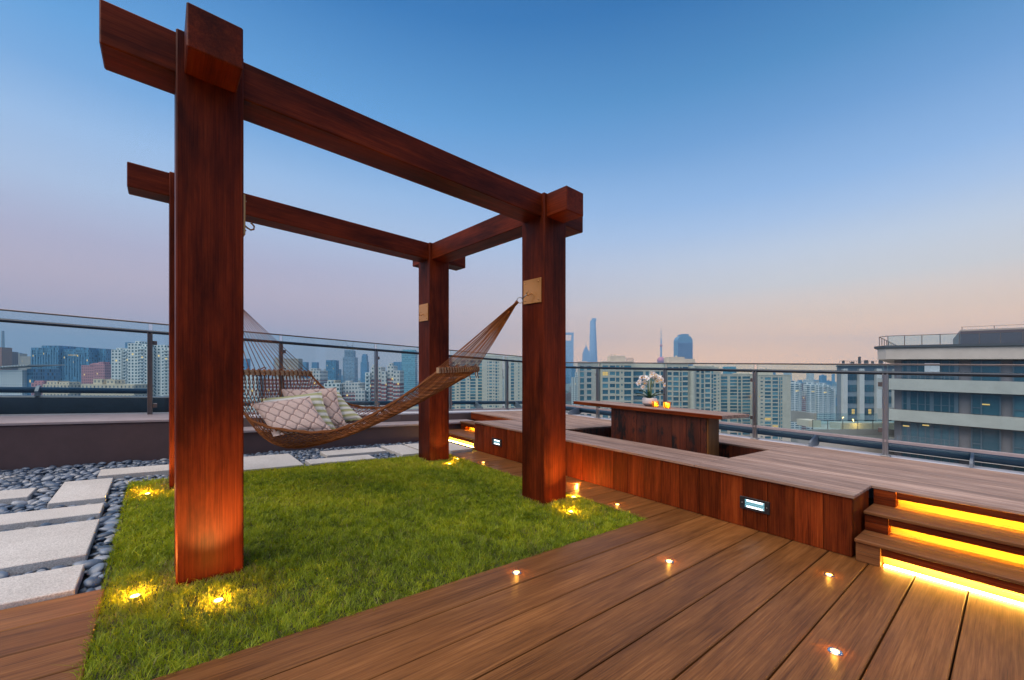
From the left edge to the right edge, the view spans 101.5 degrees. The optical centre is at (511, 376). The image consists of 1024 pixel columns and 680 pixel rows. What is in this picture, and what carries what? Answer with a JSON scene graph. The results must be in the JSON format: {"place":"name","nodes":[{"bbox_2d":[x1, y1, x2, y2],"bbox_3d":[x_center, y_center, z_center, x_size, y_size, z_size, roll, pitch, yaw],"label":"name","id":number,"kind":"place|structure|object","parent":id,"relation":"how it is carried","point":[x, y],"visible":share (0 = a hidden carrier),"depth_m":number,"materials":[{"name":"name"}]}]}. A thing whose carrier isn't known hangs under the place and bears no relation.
{"place":"outdoors","nodes":[
{"label":"outdoors","id":0,"kind":"place"},
{"bbox_2d":[0,347,11,369],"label":"city tower","id":1,"kind":"structure","parent":0,"point":[5,356],"depth_m":705.60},
{"bbox_2d":[12,352,17,369],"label":"city tower","id":2,"kind":"structure","parent":0,"point":[14,358],"depth_m":758.15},
{"bbox_2d":[20,356,30,369],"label":"city tower","id":3,"kind":"structure","parent":0,"point":[25,360],"depth_m":900.00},
{"bbox_2d":[0,364,64,394],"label":"office building","id":4,"kind":"structure","parent":0,"point":[18,378],"depth_m":423.66,"materials":[{"name":"glass"}]},
{"bbox_2d":[154,345,168,395],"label":"apartment tower","id":5,"kind":"structure","parent":0,"point":[158,370],"depth_m":402.00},
{"bbox_2d":[161,348,168,395],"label":"apartment tower","id":6,"kind":"structure","parent":0,"point":[164,371],"depth_m":395.00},
{"bbox_2d":[343,342,357,382],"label":"unfinished tower","id":7,"kind":"structure","parent":0,"point":[350,366],"depth_m":1300.00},
{"bbox_2d":[63,453,646,679],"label":"grass","id":8,"kind":"structure","parent":0,"point":[161,492],"depth_m":2.66,"materials":[{"name":"plant"}]},
{"bbox_2d":[99,0,582,586],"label":"pergola","id":9,"kind":"object","parent":8,"relation":"on","point":[211,80],"visible":0.98,"depth_m":2.23,"materials":[{"name":"brown wood"}]},
{"bbox_2d":[244,295,526,448],"bbox_3d":[-1.329,-0.120,3.850,2.939,1.523,1.031,0,0,0],"label":"hammock","id":10,"kind":"object","parent":9,"relation":"hanging from","point":[457,372],"visible":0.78,"depth_m":3.69,"materials":[{"name":"fabric"}]},
{"bbox_2d":[250,396,330,436],"bbox_3d":[-1.928,0.340,3.646,0.751,0.329,0.230,0,0,-8],"label":"pillow","id":11,"kind":"object","parent":10,"relation":"on","point":[297,414],"visible":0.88,"depth_m":3.60,"materials":[{"name":"fabric"}]},
{"bbox_2d":[259,391,335,428],"bbox_3d":[-1.937,0.316,3.783,0.712,0.370,0.181,0,0,-7],"label":"pillow","id":12,"kind":"object","parent":10,"relation":"on","point":[317,400],"visible":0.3,"depth_m":3.79,"materials":[{"name":"fabric"}]},
{"bbox_2d":[281,387,345,426],"bbox_3d":[-1.865,0.296,3.938,0.664,0.395,0.211,0,0,-7],"label":"pillow","id":13,"kind":"object","parent":10,"relation":"on","point":[331,403],"visible":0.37,"depth_m":3.93,"materials":[{"name":"fabric"}]},
{"bbox_2d":[337,392,361,421],"bbox_3d":[-1.783,0.324,4.048,0.710,0.356,0.228,0,0,0],"label":"pillow","id":14,"kind":"object","parent":10,"relation":"on","point":[348,412],"visible":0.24,"depth_m":4.02,"materials":[{"name":"fabric"}]},
{"bbox_2d":[361,354,368,381],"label":"city tower","id":15,"kind":"structure","parent":0,"point":[364,365],"depth_m":1500.00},
{"bbox_2d":[365,372,370,409],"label":"apartment tower","id":16,"kind":"structure","parent":0,"point":[368,383],"depth_m":330.00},
{"bbox_2d":[371,364,384,409],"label":"apartment tower","id":17,"kind":"structure","parent":0,"point":[380,369],"depth_m":332.00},
{"bbox_2d":[381,371,386,409],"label":"apartment tower","id":18,"kind":"structure","parent":0,"point":[383,385],"depth_m":330.00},
{"bbox_2d":[387,363,397,400],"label":"apartment tower","id":19,"kind":"structure","parent":0,"point":[391,367],"depth_m":332.00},
{"bbox_2d":[393,370,403,405],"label":"apartment tower","id":20,"kind":"structure","parent":0,"point":[398,383],"depth_m":330.00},
{"bbox_2d":[402,350,417,406],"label":"glass tower","id":21,"kind":"structure","parent":0,"point":[410,365],"depth_m":900.00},
{"bbox_2d":[0,0,1023,381],"label":"sky","id":22,"kind":"structure","parent":0,"point":[759,181],"materials":[{"name":"blue"}]},
{"bbox_2d":[504,355,521,407],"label":"apartment block","id":23,"kind":"structure","parent":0,"point":[515,381],"depth_m":397.50,"materials":[{"name":"beige concrete"}]},
{"bbox_2d":[84,441,969,679],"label":"terrace floor","id":24,"kind":"structure","parent":0,"point":[871,501],"depth_m":2.36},
{"bbox_2d":[0,395,168,414],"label":"parapet","id":25,"kind":"structure","parent":24,"relation":"on","point":[43,404],"depth_m":5.23,"materials":[{"name":"concrete"}]},
{"bbox_2d":[0,385,146,395],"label":"facade pipe","id":26,"kind":"object","parent":25,"relation":"attached to","point":[38,390],"visible":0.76,"depth_m":5.23,"materials":[{"name":"metal"}]},
{"bbox_2d":[22,455,395,599],"bbox_3d":[-2.881,0.994,3.435,7.090,0.312,3.410,0,0,-40],"label":"gravel bed","id":27,"kind":"object","parent":24,"relation":"on","point":[92,551],"depth_m":2.40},
{"bbox_2d":[0,488,36,504],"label":"stone slab","id":28,"kind":"structure","parent":27,"relation":"on","point":[7,497],"depth_m":3.21,"materials":[{"name":"stone"}]},
{"bbox_2d":[0,564,84,609],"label":"stone slab","id":29,"kind":"structure","parent":27,"relation":"on","point":[25,589],"depth_m":1.96,"materials":[{"name":"stone"}]},
{"bbox_2d":[0,519,99,575],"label":"stone slab","id":30,"kind":"structure","parent":27,"relation":"on","point":[22,551],"depth_m":2.37,"materials":[{"name":"stone"}]},
{"bbox_2d":[0,503,103,531],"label":"stone slab","id":31,"kind":"structure","parent":27,"relation":"on","point":[21,520],"depth_m":2.83,"materials":[{"name":"stone"}]},
{"bbox_2d":[48,478,112,508],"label":"stone slab","id":32,"kind":"structure","parent":27,"relation":"on","point":[83,492],"depth_m":3.33,"materials":[{"name":"stone"}]},
{"bbox_2d":[80,559,102,568],"bbox_3d":[-2.259,1.008,2.248,0.066,0.046,0.091,23,6,39],"label":"river pebble","id":33,"kind":"object","parent":27,"relation":"on","point":[88,564],"visible":0.64,"depth_m":2.24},
{"bbox_2d":[93,534,114,543],"bbox_3d":[-2.550,1.016,2.621,0.066,0.043,0.105,18,20,38],"label":"river pebble","id":34,"kind":"object","parent":27,"relation":"on","point":[109,536],"visible":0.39,"depth_m":2.62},
{"bbox_2d":[95,531,113,538],"bbox_3d":[-2.565,0.998,2.629,0.065,0.036,0.094,6,10,43],"label":"river pebble","id":35,"kind":"object","parent":34,"relation":"on","point":[102,535],"visible":0.82,"depth_m":2.61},
{"bbox_2d":[99,548,113,554],"bbox_3d":[-2.318,1.003,2.400,0.083,0.045,0.107,21,-22,-23],"label":"river pebble","id":36,"kind":"object","parent":27,"relation":"on","point":[103,551],"visible":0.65,"depth_m":2.37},
{"bbox_2d":[0,441,449,574],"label":"gravel","id":37,"kind":"structure","parent":27,"relation":"on","point":[9,479],"depth_m":3.94,"materials":[{"name":"gravel"}]},
{"bbox_2d":[44,482,59,487],"bbox_3d":[-3.910,0.925,3.560,0.106,0.051,0.082,15,-3,-13],"label":"river pebble","id":38,"kind":"object","parent":37,"relation":"on","point":[48,484],"visible":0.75,"depth_m":3.54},
{"bbox_2d":[98,464,168,479],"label":"stone slab","id":39,"kind":"structure","parent":37,"relation":"on","point":[133,472],"depth_m":4.05,"materials":[{"name":"stone"}]},
{"bbox_2d":[244,454,303,470],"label":"stone slab","id":40,"kind":"structure","parent":27,"relation":"on","point":[277,461],"depth_m":4.69,"materials":[{"name":"stone"}]},
{"bbox_2d":[305,455,375,465],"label":"stone slab","id":41,"kind":"structure","parent":27,"relation":"on","point":[311,462],"depth_m":4.99,"materials":[{"name":"stone"}]},
{"bbox_2d":[320,447,386,457],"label":"stone slab","id":42,"kind":"structure","parent":27,"relation":"on","point":[353,452],"depth_m":5.49,"materials":[{"name":"stone"}]},
{"bbox_2d":[381,445,418,456],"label":"stone slab","id":43,"kind":"structure","parent":27,"relation":"on","point":[402,450],"depth_m":5.79,"materials":[{"name":"stone"}]},
{"bbox_2d":[449,442,471,453],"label":"stone slab","id":44,"kind":"structure","parent":27,"relation":"on","point":[455,448],"depth_m":6.12,"materials":[{"name":"stone"}]},
{"label":"river pebble","id":45,"kind":"object","parent":27,"relation":"on","visible":0},
{"bbox_2d":[83,576,102,588],"bbox_3d":[-2.066,1.014,2.065,0.101,0.054,0.068,0,0,37],"label":"river pebble","id":46,"kind":"object","parent":45,"relation":"on","point":[92,582],"visible":0.93,"depth_m":2.04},
{"bbox_3d":[-2.174,1.039,2.207,0.054,0.032,0.087,-8,-23,23],"label":"river pebble","id":47,"kind":"object","parent":27,"relation":"on","visible":0},
{"bbox_2d":[87,563,104,576],"bbox_3d":[-2.189,1.016,2.203,0.072,0.033,0.088,-14,25,-19],"label":"river pebble","id":48,"kind":"object","parent":47,"relation":"on","point":[99,567],"visible":0.84,"depth_m":2.19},
{"bbox_2d":[0,409,521,469],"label":"parapet wall","id":49,"kind":"structure","parent":24,"relation":"on","point":[31,441],"depth_m":4.53,"materials":[{"name":"grey stone"}]},
{"bbox_2d":[0,309,521,415],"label":"glass balustrade","id":50,"kind":"object","parent":49,"relation":"on","point":[149,370],"visible":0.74,"depth_m":6.03,"materials":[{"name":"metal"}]},
{"bbox_2d":[244,401,521,408],"bbox_3d":[-1.826,0.519,7.669,6.053,0.369,0.360,0,0,-40],"label":"facade pipe","id":51,"kind":"object","parent":49,"relation":"attached to","point":[477,405],"visible":0.31,"depth_m":8.50,"materials":[{"name":"metal"}]},
{"bbox_2d":[105,456,416,588],"bbox_3d":[-1.437,1.033,3.899,3.222,0.185,2.273,0,0,-40],"label":"lawn edging","id":52,"kind":"object","parent":24,"relation":"on","point":[122,521],"visible":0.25,"depth_m":2.69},
{"bbox_2d":[449,418,504,448],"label":"timber steps","id":53,"kind":"structure","parent":24,"relation":"on","point":[464,434],"depth_m":6.79,"materials":[{"name":"brown wood"}]},
{"bbox_2d":[0,451,1023,679],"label":"deck","id":54,"kind":"structure","parent":24,"relation":"on","point":[717,599],"depth_m":1.90,"materials":[{"name":"wood"}]},
{"bbox_2d":[473,420,870,556],"bbox_3d":[1.052,0.938,4.639,0.543,0.572,4.422,0,0,-40],"label":"timber bench","id":55,"kind":"object","parent":54,"relation":"on","point":[825,513],"visible":0.85,"depth_m":3.51,"materials":[{"name":"red wood"}]},
{"bbox_2d":[492,438,501,446],"bbox_3d":[-0.212,0.895,5.742,0.017,0.103,0.212,0,0,-40],"label":"wall light","id":56,"kind":"object","parent":55,"relation":"attached to","point":[496,442],"visible":1,"depth_m":5.74,"materials":[{"name":"metal"}]},
{"bbox_2d":[740,495,769,514],"bbox_3d":[1.881,0.994,3.248,0.017,0.103,0.212,0,0,-40],"label":"wall light","id":57,"kind":"object","parent":55,"relation":"attached to","point":[755,505],"visible":1,"depth_m":3.24,"materials":[{"name":"metal"}]},
{"bbox_2d":[827,647,842,655],"bbox_3d":[1.369,1.162,1.774,0.053,0.004,0.053,0,0,0],"label":"deck light","id":58,"kind":"object","parent":54,"relation":"on","point":[835,651],"visible":1,"depth_m":1.77,"materials":[{"name":"glass"}]},
{"bbox_2d":[854,488,1023,605],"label":"timber steps","id":59,"kind":"structure","parent":54,"relation":"on","point":[974,547],"depth_m":2.63,"materials":[{"name":"brown wood"}]},
{"bbox_2d":[471,411,1023,514],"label":"platform","id":60,"kind":"structure","parent":24,"relation":"on","point":[995,490],"depth_m":3.83,"materials":[{"name":"brown wood"}]},
{"bbox_2d":[573,401,748,455],"bbox_3d":[1.798,0.797,5.359,0.723,0.915,2.040,0,0,-40],"label":"timber table","id":61,"kind":"object","parent":60,"relation":"on","point":[692,430],"visible":0.66,"depth_m":4.90,"materials":[{"name":"red wood"}]},
{"bbox_2d":[636,371,665,405],"bbox_3d":[1.815,0.151,5.463,0.352,0.462,0.320,0,0,26],"label":"orchid","id":62,"kind":"object","parent":61,"relation":"on","point":[649,399],"visible":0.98,"depth_m":5.41,"materials":[{"name":"white plant"}]},
{"bbox_2d":[566,413,1023,497],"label":"kerb wall","id":63,"kind":"structure","parent":24,"relation":"on","point":[871,492],"depth_m":4.77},
{"bbox_2d":[566,362,1023,457],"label":"glass balustrade","id":64,"kind":"object","parent":63,"relation":"on","point":[884,429],"visible":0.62,"depth_m":5.02,"materials":[{"name":"metal"}]},
{"bbox_2d":[566,406,1023,467],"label":"facade pipe","id":65,"kind":"object","parent":63,"relation":"attached to","point":[816,440],"visible":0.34,"depth_m":5.02,"materials":[{"name":"metal"}]},
{"bbox_2d":[571,377,575,404],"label":"apartment tower","id":66,"kind":"structure","parent":0,"point":[573,388],"depth_m":650.00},
{"bbox_2d":[582,347,589,361],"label":"supertall tower","id":67,"kind":"structure","parent":0,"point":[585,355],"depth_m":3869.50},
{"bbox_2d":[633,364,665,405],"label":"apartment block","id":68,"kind":"structure","parent":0,"point":[657,387],"depth_m":208.90,"materials":[{"name":"beige concrete"}]},
{"bbox_2d":[664,356,694,407],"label":"apartment block","id":69,"kind":"structure","parent":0,"point":[677,389],"depth_m":254.93,"materials":[{"name":"beige concrete"}]},
{"bbox_2d":[566,382,836,443],"bbox_3d":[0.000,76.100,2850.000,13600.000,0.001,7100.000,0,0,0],"label":"ground","id":70,"kind":"structure","parent":0,"point":[792,439],"depth_m":594.11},
{"bbox_2d":[31,381,46,394],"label":"block","id":71,"kind":"structure","parent":70,"relation":"on","point":[36,383],"depth_m":300.00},
{"bbox_2d":[43,381,80,395],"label":"block","id":72,"kind":"structure","parent":70,"relation":"on","point":[63,384],"depth_m":292.00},
{"bbox_2d":[31,346,115,381],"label":"glass office","id":73,"kind":"structure","parent":70,"relation":"on","point":[72,359],"depth_m":650.00,"materials":[{"name":"glass"}]},
{"bbox_2d":[81,362,110,383],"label":"apartment block","id":74,"kind":"structure","parent":70,"relation":"on","point":[92,371],"depth_m":480.00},
{"bbox_2d":[81,379,153,395],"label":"block","id":75,"kind":"structure","parent":70,"relation":"on","point":[104,383],"depth_m":260.00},
{"bbox_2d":[111,348,127,379],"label":"apartment tower","id":76,"kind":"structure","parent":70,"relation":"on","point":[116,364],"depth_m":400.00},
{"bbox_2d":[122,349,127,383],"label":"apartment tower","id":77,"kind":"structure","parent":70,"relation":"on","point":[125,364],"depth_m":401.00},
{"bbox_2d":[128,341,152,383],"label":"apartment tower","id":78,"kind":"structure","parent":70,"relation":"on","point":[132,363],"depth_m":400.00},
{"bbox_2d":[137,344,154,395],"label":"apartment tower","id":79,"kind":"structure","parent":70,"relation":"on","point":[142,364],"depth_m":395.00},
{"bbox_2d":[244,375,267,411],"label":"apartment block","id":80,"kind":"structure","parent":70,"relation":"on","point":[255,387],"depth_m":340.00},
{"bbox_2d":[263,378,288,397],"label":"apartment block","id":81,"kind":"structure","parent":70,"relation":"on","point":[274,386],"depth_m":345.00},
{"bbox_2d":[284,379,309,389],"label":"apartment block","id":82,"kind":"structure","parent":70,"relation":"on","point":[296,383],"depth_m":350.00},
{"bbox_2d":[310,368,327,388],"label":"apartment block","id":83,"kind":"structure","parent":70,"relation":"on","point":[320,375],"depth_m":335.66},
{"bbox_2d":[326,360,338,379],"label":"city tower","id":84,"kind":"structure","parent":70,"relation":"on","point":[332,367],"depth_m":1000.00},
{"bbox_2d":[324,381,342,397],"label":"apartment block","id":85,"kind":"structure","parent":70,"relation":"on","point":[332,384],"depth_m":330.00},
{"bbox_2d":[343,381,364,409],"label":"apartment block","id":86,"kind":"structure","parent":70,"relation":"on","point":[350,388],"depth_m":335.00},
{"bbox_2d":[355,388,366,409],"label":"apartment block","id":87,"kind":"structure","parent":70,"relation":"on","point":[360,394],"depth_m":325.00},
{"bbox_2d":[452,358,459,408],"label":"apartment block","id":88,"kind":"structure","parent":70,"relation":"on","point":[456,392],"depth_m":419.56,"materials":[{"name":"beige concrete"}]},
{"bbox_2d":[460,356,482,408],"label":"apartment block","id":89,"kind":"structure","parent":70,"relation":"on","point":[471,389],"depth_m":409.89,"materials":[{"name":"beige concrete"}]},
{"bbox_2d":[483,353,502,407],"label":"apartment block","id":90,"kind":"structure","parent":70,"relation":"on","point":[492,380],"depth_m":399.50,"materials":[{"name":"beige concrete"}]},
{"bbox_2d":[273,359,836,406],"bbox_3d":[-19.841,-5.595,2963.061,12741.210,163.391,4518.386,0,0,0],"label":"cityscape","id":91,"kind":"object","parent":70,"relation":"on","point":[810,377],"visible":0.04,"depth_m":1511.06,"materials":[{"name":"concrete"}]},
{"bbox_2d":[566,332,573,383],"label":"supertall tower","id":92,"kind":"structure","parent":70,"relation":"on","point":[569,351],"depth_m":3900.00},
{"bbox_2d":[578,361,598,415],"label":"apartment block","id":93,"kind":"structure","parent":70,"relation":"on","point":[586,384],"depth_m":209.61,"materials":[{"name":"concrete"}]},
{"bbox_2d":[589,318,596,361],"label":"supertall tower","id":94,"kind":"structure","parent":70,"relation":"on","point":[593,348],"depth_m":3992.16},
{"bbox_2d":[600,354,633,417],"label":"apartment block","id":95,"kind":"structure","parent":70,"relation":"on","point":[616,385],"depth_m":205.65,"materials":[{"name":"beige concrete"}]},
{"bbox_2d":[657,338,663,362],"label":"tv tower","id":96,"kind":"structure","parent":70,"relation":"on","point":[660,359],"depth_m":3791.08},
{"bbox_2d":[674,334,692,365],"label":"city tower","id":97,"kind":"structure","parent":70,"relation":"on","point":[683,345],"depth_m":1900.00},
{"bbox_2d":[688,366,695,408],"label":"tower wall","id":98,"kind":"structure","parent":70,"relation":"on","point":[691,389],"depth_m":255.78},
{"bbox_2d":[791,380,801,429],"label":"apartment tower","id":99,"kind":"structure","parent":70,"relation":"on","point":[796,393],"depth_m":600.00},
{"bbox_2d":[803,382,814,429],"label":"apartment tower","id":100,"kind":"structure","parent":70,"relation":"on","point":[809,388],"depth_m":605.00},
{"bbox_2d":[815,383,830,420],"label":"apartment tower","id":101,"kind":"structure","parent":70,"relation":"on","point":[823,401],"depth_m":600.00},
{"bbox_2d":[831,389,835,420],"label":"apartment tower","id":102,"kind":"structure","parent":70,"relation":"on","point":[833,404],"depth_m":602.00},
{"bbox_2d":[791,411,893,454],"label":"roof terrace","id":103,"kind":"structure","parent":70,"relation":"on","point":[856,428],"depth_m":56.00,"materials":[{"name":"concrete"}]},
{"bbox_2d":[874,324,1023,471],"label":"banded building","id":104,"kind":"structure","parent":70,"relation":"on","point":[984,413],"depth_m":41.64,"materials":[{"name":"concrete"}]},
{"bbox_2d":[971,361,1000,380],"bbox_3d":[45.808,-0.574,40.465,0.290,1.970,1.930,0,0,-40],"label":"window","id":105,"kind":"structure","parent":104,"relation":"in","point":[979,369],"depth_m":40.39,"materials":[{"name":"blue glass"}]},
{"bbox_2d":[971,394,1000,415],"bbox_3d":[45.808,2.706,40.465,0.290,2.010,1.930,0,0,-40],"label":"window","id":106,"kind":"structure","parent":104,"relation":"in","point":[994,408],"depth_m":40.39,"materials":[{"name":"blue glass"}]},
{"bbox_2d":[971,428,1000,451],"bbox_3d":[45.808,6.101,40.465,0.290,2.240,1.930,0,0,-40],"label":"window","id":107,"kind":"structure","parent":104,"relation":"in","point":[983,439],"depth_m":40.39,"materials":[{"name":"blue glass"}]},
{"bbox_2d":[974,462,1000,468],"bbox_3d":[45.808,9.401,40.465,0.290,2.139,1.930,0,0,-40],"label":"window","id":108,"kind":"structure","parent":104,"relation":"in","point":[976,463],"depth_m":40.35,"materials":[{"name":"blue glass"}]},
{"bbox_2d":[1013,361,1023,381],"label":"window","id":109,"kind":"structure","parent":104,"relation":"in","point":[1016,369],"depth_m":38.89,"materials":[{"name":"blue glass"}]},
{"bbox_2d":[1013,396,1023,416],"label":"window","id":110,"kind":"structure","parent":104,"relation":"in","point":[1018,401],"depth_m":38.89,"materials":[{"name":"blue glass"}]},
{"bbox_2d":[1013,431,1023,453],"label":"window","id":111,"kind":"structure","parent":104,"relation":"in","point":[1018,437],"depth_m":38.89,"materials":[{"name":"blue glass"}]},
{"bbox_2d":[696,366,713,410],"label":"apartment block","id":112,"kind":"structure","parent":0,"point":[704,390],"depth_m":261.61,"materials":[{"name":"beige concrete"}]},
{"bbox_2d":[712,365,720,432],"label":"apartment block","id":113,"kind":"structure","parent":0,"point":[717,390],"depth_m":359.55,"materials":[{"name":"beige concrete"}]},
{"bbox_2d":[721,373,751,436],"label":"apartment block","id":114,"kind":"structure","parent":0,"point":[736,392],"depth_m":361.89,"materials":[{"name":"beige concrete"}]},
{"bbox_2d":[758,368,790,441],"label":"apartment block","id":115,"kind":"structure","parent":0,"point":[774,400],"depth_m":329.61,"materials":[{"name":"beige concrete"}]},
{"bbox_2d":[801,391,805,429],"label":"apartment tower","id":116,"kind":"structure","parent":0,"point":[803,402],"depth_m":602.00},
{"bbox_2d":[836,357,893,420],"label":"office block","id":117,"kind":"structure","parent":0,"point":[859,397],"depth_m":107.90,"materials":[{"name":"concrete"}]},
{"bbox_2d":[864,385,873,391],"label":"window","id":118,"kind":"structure","parent":117,"relation":"in","point":[867,388],"depth_m":107.89,"materials":[{"name":"blue glass"}]},
{"bbox_2d":[864,396,873,402],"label":"window","id":119,"kind":"structure","parent":117,"relation":"in","point":[867,399],"depth_m":107.89,"materials":[{"name":"blue glass"}]},
{"bbox_2d":[864,408,873,414],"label":"window","id":120,"kind":"structure","parent":117,"relation":"in","point":[867,411],"depth_m":107.89,"materials":[{"name":"blue glass"}]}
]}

